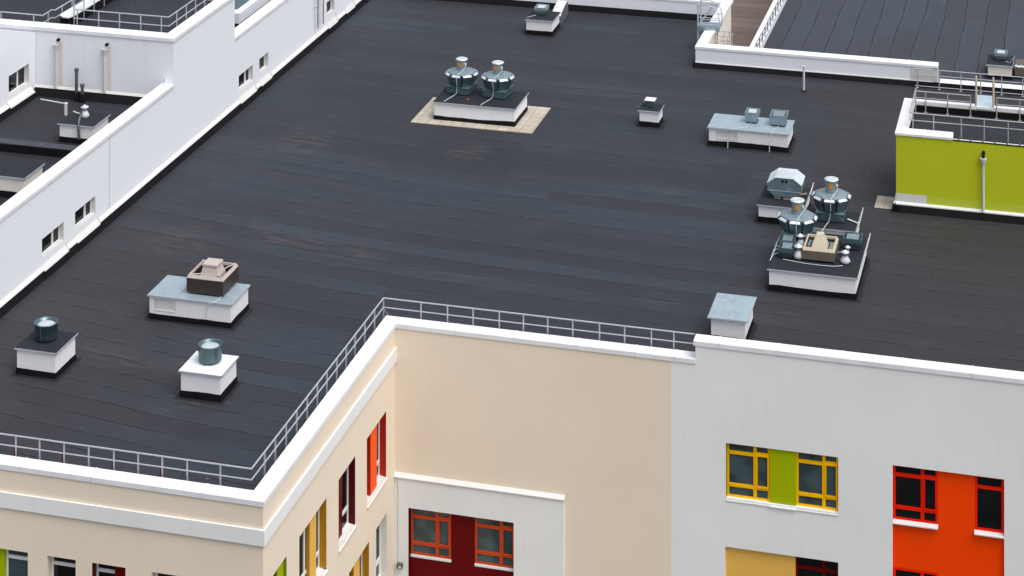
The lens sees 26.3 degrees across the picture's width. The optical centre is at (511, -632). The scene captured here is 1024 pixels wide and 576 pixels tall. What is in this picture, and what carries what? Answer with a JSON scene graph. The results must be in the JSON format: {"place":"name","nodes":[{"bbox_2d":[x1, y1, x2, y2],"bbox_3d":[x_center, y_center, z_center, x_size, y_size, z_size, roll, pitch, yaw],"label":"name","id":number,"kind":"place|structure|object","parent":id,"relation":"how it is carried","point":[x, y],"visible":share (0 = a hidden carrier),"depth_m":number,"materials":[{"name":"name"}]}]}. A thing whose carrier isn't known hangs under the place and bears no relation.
{"place":"outdoors","nodes":[
{"label":"outdoors","id":0,"kind":"place"},
{"bbox_2d":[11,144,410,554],"bbox_3d":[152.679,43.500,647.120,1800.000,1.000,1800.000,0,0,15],"label":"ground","id":1,"kind":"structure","parent":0,"point":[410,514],"depth_m":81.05,"materials":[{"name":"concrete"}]},
{"bbox_2d":[0,0,369,318],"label":"white building","id":2,"kind":"structure","parent":1,"relation":"on","point":[175,96],"depth_m":82.83,"materials":[{"name":"paint"}]},
{"bbox_2d":[9,64,28,95],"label":"window","id":3,"kind":"structure","parent":2,"relation":"in","point":[19,79],"depth_m":82.86,"materials":[{"name":"white plastic"}]},
{"bbox_2d":[0,159,44,198],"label":"vent shaft","id":4,"kind":"object","parent":2,"relation":"on","point":[16,176],"visible":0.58,"depth_m":74.27,"materials":[{"name":"concrete"}]},
{"bbox_2d":[0,0,72,22],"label":"railing","id":5,"kind":"object","parent":2,"relation":"on","point":[71,1],"visible":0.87,"depth_m":84.70,"materials":[{"name":"grey metal"}]},
{"bbox_2d":[42,222,63,257],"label":"window","id":6,"kind":"structure","parent":2,"relation":"in","point":[54,238],"depth_m":73.20,"materials":[{"name":"white plastic"}]},
{"bbox_2d":[40,99,67,115],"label":"tee pipe","id":7,"kind":"object","parent":2,"relation":"on","point":[65,108],"visible":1,"depth_m":81.40,"materials":[{"name":"grey metal"}]},
{"bbox_2d":[52,38,59,87],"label":"downpipe","id":8,"kind":"object","parent":2,"relation":"attached to","point":[55,45],"visible":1,"depth_m":83.44,"materials":[{"name":"white plastic"}]},
{"bbox_2d":[73,68,78,101],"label":"vent pipe","id":9,"kind":"object","parent":2,"relation":"on","point":[76,94],"visible":1,"depth_m":82.96,"materials":[{"name":"grey metal"}]},
{"bbox_2d":[54,111,110,144],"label":"vent shaft","id":10,"kind":"object","parent":2,"relation":"on","point":[92,124],"visible":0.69,"depth_m":78.55,"materials":[{"name":"white paint"}]},
{"bbox_2d":[73,111,82,139],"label":"hooked pipe","id":11,"kind":"object","parent":10,"relation":"attached to","point":[78,125],"visible":1,"depth_m":78.34,"materials":[{"name":"grey metal"}]},
{"bbox_2d":[81,105,88,118],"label":"wrapped cowl","id":12,"kind":"object","parent":10,"relation":"on","point":[85,114],"visible":1,"depth_m":79.09,"materials":[{"name":"metal"}]},
{"bbox_2d":[79,83,85,102],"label":"vent pipe","id":13,"kind":"object","parent":2,"relation":"on","point":[82,97],"visible":1,"depth_m":82.81,"materials":[{"name":"grey metal"}]},
{"bbox_2d":[75,196,94,229],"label":"window","id":14,"kind":"structure","parent":2,"relation":"in","point":[87,210],"depth_m":75.49,"materials":[{"name":"white plastic"}]},
{"bbox_2d":[73,0,104,24],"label":"railing","id":15,"kind":"object","parent":2,"relation":"on","point":[74,4],"visible":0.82,"depth_m":85.46,"materials":[{"name":"grey metal"}]},
{"bbox_2d":[101,43,108,91],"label":"downpipe","id":16,"kind":"object","parent":2,"relation":"attached to","point":[104,51],"visible":1,"depth_m":82.92,"materials":[{"name":"white plastic"}]},
{"bbox_2d":[73,0,205,31],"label":"railing","id":17,"kind":"object","parent":2,"relation":"on","point":[119,21],"visible":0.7,"depth_m":83.72,"materials":[{"name":"grey metal"}]},
{"bbox_2d":[239,65,252,90],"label":"window","id":18,"kind":"structure","parent":2,"relation":"in","point":[246,77],"depth_m":89.68,"materials":[{"name":"white plastic"}]},
{"bbox_2d":[259,53,267,73],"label":"window","id":19,"kind":"structure","parent":2,"relation":"in","point":[263,62],"depth_m":91.59,"materials":[{"name":"white plastic"}]},
{"bbox_2d":[314,0,323,28],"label":"wall ladder","id":20,"kind":"object","parent":2,"relation":"attached to","point":[320,13],"depth_m":97.13,"materials":[{"name":"grey metal"}]},
{"bbox_2d":[327,0,334,15],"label":"window","id":21,"kind":"structure","parent":2,"relation":"in","point":[331,3],"depth_m":99.59,"materials":[{"name":"white plastic"}]},
{"bbox_2d":[0,0,1023,575],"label":"school building","id":22,"kind":"structure","parent":1,"relation":"on","point":[326,194],"depth_m":67.47,"materials":[{"name":"white concrete"}]},
{"bbox_2d":[6,549,27,575],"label":"window","id":23,"kind":"structure","parent":22,"relation":"in","point":[16,561],"depth_m":59.26,"materials":[{"name":"white plastic"}]},
{"bbox_2d":[10,330,82,381],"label":"vent shaft","id":24,"kind":"object","parent":22,"relation":"on","point":[56,359],"visible":0.92,"depth_m":65.23,"materials":[{"name":"white painted render"},{"name":"dark roofing felt"}]},
{"bbox_2d":[34,316,57,341],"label":"drum cowl","id":25,"kind":"object","parent":24,"relation":"on","point":[46,328],"visible":1,"depth_m":65.64,"materials":[{"name":"metal"}]},
{"bbox_2d":[47,556,75,575],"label":"window","id":26,"kind":"structure","parent":22,"relation":"in","point":[56,566],"depth_m":58.96,"materials":[{"name":"white plastic"}]},
{"bbox_2d":[92,563,114,575],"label":"window","id":27,"kind":"structure","parent":22,"relation":"in","point":[97,569],"depth_m":58.63,"materials":[{"name":"white plastic"}]},
{"bbox_2d":[152,572,174,575],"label":"window","id":28,"kind":"structure","parent":22,"relation":"in","point":[153,573],"depth_m":58.20,"materials":[{"name":"white plastic"}]},
{"bbox_2d":[144,275,253,330],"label":"vent shaft","id":29,"kind":"object","parent":22,"relation":"on","point":[173,300],"visible":0.91,"depth_m":68.87,"materials":[{"name":"paint"}]},
{"bbox_2d":[187,258,237,295],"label":"box fan","id":30,"kind":"object","parent":29,"relation":"on","point":[214,276],"visible":1,"depth_m":69.20,"materials":[{"name":"brown metal"}]},
{"bbox_2d":[173,351,241,404],"bbox_3d":[-8.913,29.594,64.245,1.584,0.812,1.545,0,0,15],"label":"vent shaft","id":31,"kind":"object","parent":22,"relation":"on","point":[218,383],"visible":0.84,"depth_m":63.75,"materials":[{"name":"paint"}]},
{"bbox_2d":[198,338,221,364],"bbox_3d":[-8.879,28.935,64.365,0.714,0.510,0.714,0,0,-40],"label":"drum cowl","id":32,"kind":"object","parent":31,"relation":"on","point":[209,351],"visible":1,"depth_m":64.13,"materials":[{"name":"metal"}]},
{"bbox_2d":[284,556,286,575],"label":"window","id":33,"kind":"structure","parent":22,"relation":"in","point":[285,560],"depth_m":58.82,"materials":[{"name":"white plastic"}]},
{"bbox_2d":[299,499,327,575],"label":"window","id":34,"kind":"structure","parent":22,"relation":"in","point":[321,513],"depth_m":61.84,"materials":[{"name":"white plastic"}]},
{"bbox_2d":[324,542,368,575],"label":"window","id":35,"kind":"structure","parent":22,"relation":"in","point":[364,557],"depth_m":65.44,"materials":[{"name":"white plastic"}]},
{"bbox_2d":[0,297,694,485],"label":"railing","id":36,"kind":"object","parent":22,"relation":"on","point":[63,453],"visible":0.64,"depth_m":62.17,"materials":[{"name":"grey metal"}]},
{"bbox_2d":[338,457,356,552],"bbox_3d":[-4.896,32.938,63.544,0.320,2.095,1.490,0,0,15],"label":"window","id":37,"kind":"structure","parent":22,"relation":"in","point":[348,477],"depth_m":64.19,"materials":[{"name":"white plastic"}]},
{"bbox_2d":[351,513,386,575],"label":"window","id":38,"kind":"structure","parent":22,"relation":"in","point":[381,531],"depth_m":67.04,"materials":[{"name":"white plastic"}]},
{"bbox_2d":[367,412,387,508],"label":"window","id":39,"kind":"structure","parent":22,"relation":"in","point":[381,426],"depth_m":66.99,"materials":[{"name":"white plastic"}]},
{"bbox_2d":[397,478,397,531],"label":"cable","id":40,"kind":"object","parent":22,"relation":"attached to","point":[397,510],"visible":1,"depth_m":67.70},
{"bbox_2d":[396,562,402,568],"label":"wall lamp","id":41,"kind":"object","parent":22,"relation":"attached to","point":[399,565],"visible":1,"depth_m":67.59,"materials":[{"name":"grey metal"}]},
{"bbox_2d":[411,508,450,562],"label":"window","id":42,"kind":"structure","parent":22,"relation":"in","point":[430,530],"depth_m":67.61,"materials":[{"name":"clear glass"}]},
{"bbox_2d":[411,97,550,133],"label":"paver apron","id":43,"kind":"object","parent":22,"relation":"on","point":[531,119],"visible":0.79,"depth_m":87.03,"materials":[{"name":"beige concrete"}]},
{"bbox_2d":[432,87,528,126],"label":"vent shaft","id":44,"kind":"object","parent":43,"relation":"on","point":[510,110],"visible":0.94,"depth_m":87.10,"materials":[{"name":"white painted render"},{"name":"dark roofing felt"}]},
{"bbox_2d":[445,57,477,100],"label":"roof fan","id":45,"kind":"object","parent":44,"relation":"on","point":[461,77],"visible":1,"depth_m":88.19},
{"bbox_2d":[481,60,514,104],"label":"roof fan","id":46,"kind":"object","parent":44,"relation":"on","point":[497,81],"visible":1,"depth_m":87.74},
{"bbox_2d":[475,517,513,571],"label":"window","id":47,"kind":"structure","parent":22,"relation":"in","point":[494,539],"depth_m":67.09,"materials":[{"name":"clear glass"}]},
{"bbox_2d":[522,10,562,36],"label":"vent shaft","id":48,"kind":"object","parent":22,"relation":"on","point":[547,24],"visible":1,"depth_m":98.54,"materials":[{"name":"white paint"}]},
{"bbox_2d":[534,4,548,14],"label":"hopper cowl","id":49,"kind":"object","parent":48,"relation":"on","point":[540,9],"visible":1,"depth_m":99.15,"materials":[{"name":"metal"}]},
{"bbox_2d":[553,0,567,23],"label":"duct elbow","id":50,"kind":"object","parent":22,"relation":"on","point":[561,6],"visible":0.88,"depth_m":100.91,"materials":[{"name":"white metal"}]},
{"bbox_2d":[634,103,665,128],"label":"vent shaft","id":51,"kind":"object","parent":22,"relation":"on","point":[651,117],"visible":1,"depth_m":86.59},
{"bbox_2d":[644,97,655,106],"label":"flat cowl","id":52,"kind":"object","parent":51,"relation":"on","point":[649,101],"visible":1,"depth_m":86.97,"materials":[{"name":"metal"}]},
{"bbox_2d":[697,0,722,41],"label":"crossover steps","id":53,"kind":"structure","parent":22,"relation":"on","point":[702,25],"depth_m":96.30,"materials":[{"name":"metal"}]},
{"bbox_2d":[438,0,1023,95],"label":"wing","id":54,"kind":"structure","parent":22,"relation":"attached to","point":[894,42],"depth_m":98.43,"materials":[{"name":"white paint"}]},
{"bbox_2d":[715,30,732,45],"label":"caged ladder","id":55,"kind":"object","parent":54,"relation":"on","point":[729,41],"visible":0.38,"depth_m":96.20,"materials":[{"name":"metal"}]},
{"bbox_2d":[755,0,782,47],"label":"railing","id":56,"kind":"object","parent":54,"relation":"on","point":[770,18],"visible":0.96,"depth_m":97.84,"materials":[{"name":"grey metal"}]},
{"bbox_2d":[984,54,1014,80],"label":"vent shaft","id":57,"kind":"object","parent":54,"relation":"on","point":[997,67],"visible":0.95,"depth_m":92.47,"materials":[{"name":"paint"}]},
{"bbox_2d":[994,49,1007,60],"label":"hopper cowl","id":58,"kind":"object","parent":57,"relation":"on","point":[1000,54],"visible":1,"depth_m":92.99,"materials":[{"name":"metal"}]},
{"bbox_2d":[1015,59,1023,79],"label":"shaft","id":59,"kind":"object","parent":54,"relation":"on","point":[1019,67],"visible":1,"depth_m":92.38,"materials":[{"name":"brown metal"}]},
{"bbox_2d":[707,293,757,339],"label":"vent shaft","id":60,"kind":"object","parent":22,"relation":"on","point":[730,315],"visible":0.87,"depth_m":67.62,"materials":[{"name":"paint"}]},
{"bbox_2d":[726,443,769,506],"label":"window","id":61,"kind":"structure","parent":22,"relation":"in","point":[748,467],"depth_m":65.10,"materials":[{"name":"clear glass"}]},
{"bbox_2d":[705,113,795,153],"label":"vent shaft","id":62,"kind":"object","parent":22,"relation":"on","point":[757,137],"visible":0.96,"depth_m":84.27,"materials":[{"name":"paint"}]},
{"bbox_2d":[745,107,759,123],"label":"hopper cowl","id":63,"kind":"object","parent":62,"relation":"on","point":[752,115],"visible":1,"depth_m":84.85,"materials":[{"name":"metal"}]},
{"bbox_2d":[770,109,788,126],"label":"hopper cowl","id":64,"kind":"object","parent":62,"relation":"on","point":[778,118],"visible":1,"depth_m":84.50,"materials":[{"name":"metal"}]},
{"bbox_2d":[754,183,814,225],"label":"vent shaft","id":65,"kind":"object","parent":22,"relation":"on","point":[771,207],"visible":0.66,"depth_m":76.88,"materials":[{"name":"paint"}]},
{"bbox_2d":[767,168,804,199],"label":"hooded vent","id":66,"kind":"object","parent":65,"relation":"on","point":[785,183],"visible":0.98,"depth_m":77.31,"materials":[{"name":"metal"}]},
{"bbox_2d":[801,66,805,91],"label":"vent pipe","id":67,"kind":"object","parent":22,"relation":"on","point":[803,90],"visible":1,"depth_m":90.75,"materials":[{"name":"grey metal"}]},
{"bbox_2d":[796,452,837,515],"bbox_3d":[8.997,32.843,64.514,1.260,1.725,0.200,0,0,15],"label":"window","id":68,"kind":"structure","parent":22,"relation":"in","point":[816,475],"depth_m":64.57,"materials":[{"name":"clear glass"}]},
{"bbox_2d":[796,557,837,575],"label":"window","id":69,"kind":"structure","parent":22,"relation":"in","point":[804,566],"depth_m":64.58,"materials":[{"name":"clear glass"}]},
{"bbox_2d":[764,231,870,301],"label":"vent shaft","id":70,"kind":"object","parent":22,"relation":"on","point":[839,282],"visible":0.7,"depth_m":71.03,"materials":[{"name":"white painted render"},{"name":"dark roofing felt"}]},
{"bbox_2d":[778,240,795,258],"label":"hopper cowl","id":71,"kind":"object","parent":70,"relation":"on","point":[786,249],"visible":1,"depth_m":71.95,"materials":[{"name":"metal"}]},
{"bbox_2d":[778,233,796,243],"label":"hopper cowl","id":72,"kind":"object","parent":70,"relation":"on","point":[787,237],"visible":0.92,"depth_m":72.88,"materials":[{"name":"metal"}]},
{"bbox_2d":[777,197,817,242],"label":"roof fan","id":73,"kind":"object","parent":70,"relation":"on","point":[797,218],"visible":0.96,"depth_m":73.26},
{"bbox_2d":[793,243,802,258],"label":"wrapped cowl","id":74,"kind":"object","parent":70,"relation":"on","point":[797,254],"visible":1,"depth_m":71.87,"materials":[{"name":"metal"}]},
{"bbox_2d":[796,233,803,245],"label":"wrapped cowl","id":75,"kind":"object","parent":70,"relation":"on","point":[800,239],"visible":0.77,"depth_m":72.89,"materials":[{"name":"metal"}]},
{"bbox_2d":[783,259,842,266],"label":"cable","id":76,"kind":"object","parent":70,"relation":"on","point":[812,264],"visible":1,"depth_m":71.41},
{"bbox_2d":[802,231,838,261],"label":"box fan","id":77,"kind":"object","parent":70,"relation":"on","point":[819,246],"visible":1,"depth_m":71.90,"materials":[{"name":"brown metal"}]},
{"bbox_2d":[840,250,849,263],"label":"wrapped cowl","id":78,"kind":"object","parent":70,"relation":"on","point":[844,259],"visible":1,"depth_m":71.48,"materials":[{"name":"metal"}]},
{"bbox_2d":[843,231,862,250],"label":"hopper cowl","id":79,"kind":"object","parent":70,"relation":"on","point":[853,240],"visible":1,"depth_m":72.60,"materials":[{"name":"metal"}]},
{"bbox_2d":[806,207,864,236],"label":"vent shaft","id":80,"kind":"object","parent":22,"relation":"on","point":[838,228],"visible":0.32,"depth_m":74.56,"materials":[{"name":"metal"}]},
{"bbox_2d":[812,176,850,231],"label":"roof fan","id":81,"kind":"object","parent":80,"relation":"on","point":[831,200],"visible":0.95,"depth_m":74.90},
{"bbox_2d":[874,196,893,208],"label":"patch slab","id":82,"kind":"structure","parent":22,"relation":"on","point":[884,202],"depth_m":78.67,"materials":[{"name":"beige concrete"}]},
{"bbox_2d":[893,465,937,529],"bbox_3d":[11.757,32.852,63.765,1.300,1.705,0.193,0,0,15],"label":"window","id":83,"kind":"structure","parent":22,"relation":"in","point":[915,490],"depth_m":63.81,"materials":[{"name":"black glass"}]},
{"bbox_2d":[893,567,937,575],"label":"window","id":84,"kind":"structure","parent":22,"relation":"in","point":[896,571],"depth_m":63.86,"materials":[{"name":"clear glass"}]},
{"bbox_2d":[891,98,1023,224],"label":"green hut","id":85,"kind":"object","parent":22,"relation":"on","point":[939,170],"visible":0.98,"depth_m":77.62,"materials":[{"name":"green paint"}]},
{"bbox_2d":[916,90,971,116],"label":"railing","id":86,"kind":"object","parent":85,"relation":"on","point":[925,98],"visible":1,"depth_m":80.80,"materials":[{"name":"grey metal"}]},
{"bbox_2d":[909,88,1023,142],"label":"railing","id":87,"kind":"object","parent":85,"relation":"on","point":[933,122],"visible":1,"depth_m":77.97,"materials":[{"name":"grey metal"}]},
{"bbox_2d":[980,151,986,212],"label":"downpipe","id":88,"kind":"object","parent":85,"relation":"attached to","point":[983,159],"visible":1,"depth_m":77.06,"materials":[{"name":"grey metal"}]},
{"bbox_2d":[975,76,994,110],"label":"access ladder","id":89,"kind":"object","parent":85,"relation":"attached to","point":[984,101],"visible":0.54,"depth_m":80.67,"materials":[{"name":"metal"}]},
{"bbox_2d":[995,97,1023,120],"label":"railing","id":90,"kind":"object","parent":85,"relation":"on","point":[1019,106],"visible":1,"depth_m":80.21,"materials":[{"name":"grey metal"}]},
{"bbox_2d":[915,68,1023,96],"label":"railing","id":91,"kind":"object","parent":22,"relation":"on","point":[960,89],"visible":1,"depth_m":90.75,"materials":[{"name":"grey metal"}]},
{"bbox_2d":[974,476,1003,538],"bbox_3d":[13.789,32.853,63.217,0.850,1.705,0.193,0,0,15],"label":"window","id":92,"kind":"structure","parent":22,"relation":"in","point":[989,492],"depth_m":63.27,"materials":[{"name":"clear glass"}]}
]}

